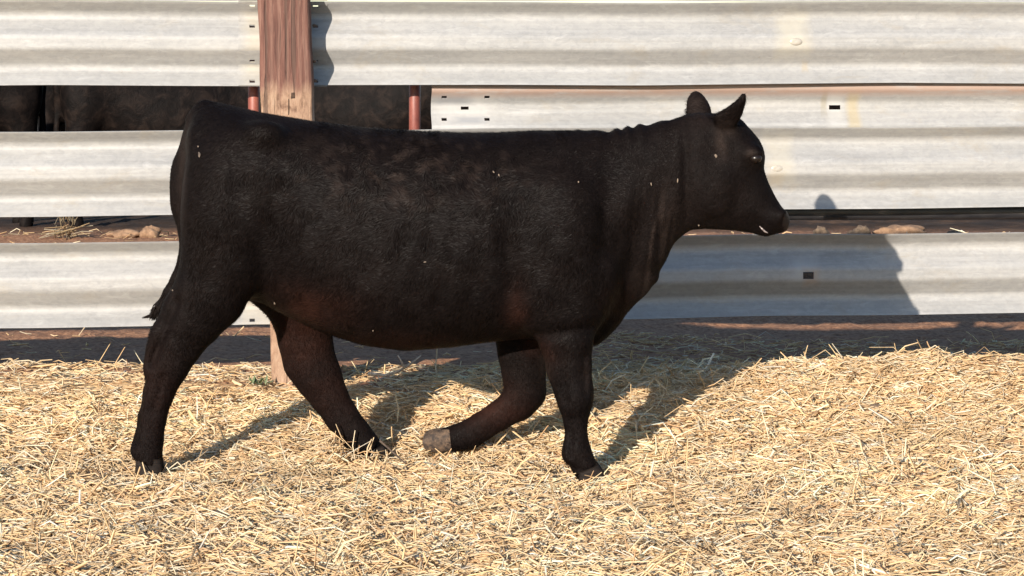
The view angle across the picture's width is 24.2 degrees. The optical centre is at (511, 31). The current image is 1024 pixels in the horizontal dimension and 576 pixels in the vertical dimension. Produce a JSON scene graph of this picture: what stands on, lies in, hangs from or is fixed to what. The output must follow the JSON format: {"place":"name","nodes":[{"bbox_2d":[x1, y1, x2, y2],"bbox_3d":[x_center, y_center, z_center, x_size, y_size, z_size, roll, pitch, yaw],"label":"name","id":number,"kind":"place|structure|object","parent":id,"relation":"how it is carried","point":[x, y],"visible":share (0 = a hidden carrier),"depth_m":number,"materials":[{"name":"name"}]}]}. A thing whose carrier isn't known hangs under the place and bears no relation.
{"place":"outdoors","nodes":[
{"label":"outdoors","id":0,"kind":"place"},
{"bbox_2d":[0,127,1023,572],"bbox_3d":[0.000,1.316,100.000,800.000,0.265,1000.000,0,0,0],"label":"ground","id":1,"kind":"structure","parent":0,"point":[888,329],"depth_m":10.63,"materials":[{"name":"brown soil"}]},
{"bbox_2d":[0,85,46,226],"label":"cow","id":2,"kind":"object","parent":1,"relation":"on","point":[22,108],"visible":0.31,"depth_m":14.88},
{"bbox_2d":[38,85,64,131],"bbox_3d":[-3.123,0.609,17.323,0.602,1.298,1.882,0,0,-5],"label":"cow","id":3,"kind":"object","parent":1,"relation":"on","point":[49,107],"visible":0.04,"depth_m":16.46},
{"bbox_2d":[38,217,92,239],"bbox_3d":[-2.588,1.123,13.892,0.323,0.192,0.140,0,0,0],"label":"hay tuft","id":4,"kind":"object","parent":1,"relation":"on","point":[62,232],"visible":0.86,"depth_m":13.89,"materials":[{"name":"plant"}]},
{"bbox_2d":[106,229,139,237],"bbox_3d":[-2.271,1.184,14.005,0.222,0.063,0.125,0,0,0],"label":"dirt clod","id":5,"kind":"object","parent":1,"relation":"on","point":[122,233],"visible":0.96,"depth_m":13.97,"materials":[{"name":"brown soil"}]},
{"bbox_2d":[139,225,161,237],"bbox_3d":[-2.120,1.179,13.998,0.115,0.099,0.109,0,0,18],"label":"dirt clod","id":6,"kind":"object","parent":1,"relation":"on","point":[151,231],"visible":0.76,"depth_m":13.97,"materials":[{"name":"brown soil"}]},
{"bbox_2d":[52,85,260,227],"bbox_3d":[-2.024,0.632,15.225,1.793,1.236,0.574,0,0,-12],"label":"cow","id":7,"kind":"object","parent":1,"relation":"on","point":[77,108],"visible":0.13,"depth_m":14.90},
{"bbox_2d":[247,375,275,384],"bbox_3d":[-0.914,1.269,8.724,0.107,0.039,0.095,0,0,23],"label":"weed","id":8,"kind":"object","parent":1,"relation":"on","point":[254,380],"visible":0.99,"depth_m":8.72,"materials":[{"name":"green plant"}]},
{"bbox_2d":[257,0,314,386],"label":"wooden post","id":9,"kind":"object","parent":1,"relation":"on","point":[286,69],"visible":0.37,"depth_m":8.79,"materials":[{"name":"brown wood"}]},
{"bbox_2d":[0,130,182,216],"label":"guardrail beam","id":10,"kind":"structure","parent":9,"relation":"attached to","point":[84,173],"depth_m":8.82,"materials":[{"name":"metal"}]},
{"bbox_2d":[0,241,269,327],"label":"guardrail beam","id":11,"kind":"structure","parent":9,"relation":"attached to","point":[83,285],"depth_m":8.83,"materials":[{"name":"metal"}]},
{"bbox_2d":[0,0,327,86],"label":"guardrail beam","id":12,"kind":"structure","parent":9,"relation":"attached to","point":[110,43],"depth_m":8.85,"materials":[{"name":"metal"}]},
{"bbox_2d":[109,0,256,0],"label":"guardrail beam","id":13,"kind":"structure","parent":9,"relation":"attached to","point":[182,0],"depth_m":8.85,"materials":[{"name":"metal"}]},
{"bbox_2d":[238,1,1023,85],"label":"guardrail beam","id":14,"kind":"structure","parent":9,"relation":"attached to","point":[499,43],"depth_m":9.09,"materials":[{"name":"metal"}]},
{"bbox_2d":[248,26,420,129],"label":"pipe gate","id":15,"kind":"structure","parent":14,"relation":"attached to","point":[414,104],"depth_m":9.09,"materials":[{"name":"metal"}]},
{"bbox_2d":[238,232,1023,324],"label":"guardrail beam","id":16,"kind":"structure","parent":9,"relation":"attached to","point":[736,275],"depth_m":9.18,"materials":[{"name":"metal"}]},
{"bbox_2d":[415,126,1023,208],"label":"guardrail beam","id":17,"kind":"structure","parent":9,"relation":"attached to","point":[897,168],"depth_m":9.21,"materials":[{"name":"metal"}]},
{"bbox_2d":[431,83,1023,128],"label":"guardrail beam","id":18,"kind":"structure","parent":17,"relation":"on","point":[872,105],"depth_m":9.18,"materials":[{"name":"metal"}]},
{"bbox_2d":[785,207,1023,219],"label":"black pipe","id":19,"kind":"object","parent":17,"relation":"attached to","point":[990,213],"visible":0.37,"depth_m":9.29,"materials":[{"name":"black metal"}]},
{"bbox_2d":[464,0,1023,2],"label":"guardrail beam","id":20,"kind":"structure","parent":9,"relation":"attached to","point":[1013,1],"depth_m":9.15,"materials":[{"name":"metal"}]},
{"bbox_2d":[314,60,489,129],"bbox_3d":[-1.004,0.634,15.325,1.793,1.236,0.574,0,0,12],"label":"cow","id":21,"kind":"object","parent":1,"relation":"on","point":[377,106],"visible":0.09,"depth_m":15.02},
{"bbox_2d":[0,228,1023,575],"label":"straw","id":22,"kind":"object","parent":1,"relation":"on","point":[770,492],"visible":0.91,"depth_m":7.49,"materials":[{"name":"beige plant"}]},
{"bbox_2d":[117,424,595,484],"bbox_3d":[-0.421,1.381,7.669,1.711,0.203,0.508,0,0,0],"label":"straw","id":23,"kind":"object","parent":22,"relation":"on","point":[345,454],"visible":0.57,"depth_m":7.80,"materials":[{"name":"beige plant"}]},
{"bbox_2d":[379,440,407,465],"bbox_3d":[-0.377,1.359,7.706,0.110,0.083,0.017,0,0,21],"label":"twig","id":24,"kind":"object","parent":22,"relation":"on","point":[388,448],"visible":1,"depth_m":7.71,"materials":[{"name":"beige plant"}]},
{"bbox_2d":[368,355,421,376],"bbox_3d":[-0.426,1.214,8.685,0.198,0.080,0.028,0,0,-8],"label":"twig","id":25,"kind":"object","parent":22,"relation":"on","point":[390,373],"visible":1,"depth_m":8.68,"materials":[{"name":"wood"}]},
{"bbox_2d":[130,90,789,481],"bbox_3d":[-0.158,0.814,7.720,2.112,1.250,0.588,0,0,0],"label":"black cow","id":26,"kind":"object","parent":22,"relation":"on","point":[536,256],"visible":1,"depth_m":7.53},
{"bbox_2d":[869,403,880,407],"bbox_3d":[1.268,1.317,8.348,0.048,0.037,0.044,0,0,0],"label":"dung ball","id":27,"kind":"object","parent":22,"relation":"on","point":[876,405],"visible":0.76,"depth_m":8.34,"materials":[{"name":"brown"}]},
{"bbox_2d":[813,225,829,233],"bbox_3d":[1.800,1.174,13.902,0.099,0.096,0.086,0,0,0],"label":"dirt clod","id":28,"kind":"object","parent":1,"relation":"on","point":[820,230],"visible":0.54,"depth_m":13.87,"materials":[{"name":"brown soil"}]},
{"bbox_2d":[847,225,870,233],"bbox_3d":[2.023,1.171,13.898,0.139,0.097,0.082,0,0,-13],"label":"dirt clod","id":29,"kind":"object","parent":1,"relation":"on","point":[859,229],"visible":0.59,"depth_m":13.87,"materials":[{"name":"brown soil"}]},
{"bbox_2d":[872,224,926,233],"bbox_3d":[2.273,1.173,14.001,0.333,0.090,0.145,0,0,0],"label":"dirt clod","id":30,"kind":"object","parent":1,"relation":"on","point":[902,229],"visible":0.6,"depth_m":13.96,"materials":[{"name":"brown soil"}]},
{"bbox_2d":[86,0,1004,6],"label":"sky","id":31,"kind":"structure","parent":0,"point":[578,1],"materials":[{"name":"white"}]},
{"bbox_2d":[829,105,839,109],"bbox_3d":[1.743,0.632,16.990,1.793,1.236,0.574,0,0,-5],"label":"hole","id":32,"kind":"object","parent":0,"point":[834,107],"depth_m":16.81,"materials":[{"name":"black"}]},
{"bbox_2d":[947,230,961,232],"bbox_3d":[2.580,1.182,13.899,0.100,0.066,0.087,0,0,0],"label":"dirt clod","id":33,"kind":"object","parent":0,"point":[953,231],"visible":0.34,"depth_m":13.88,"materials":[{"name":"brown soil"}]}
]}

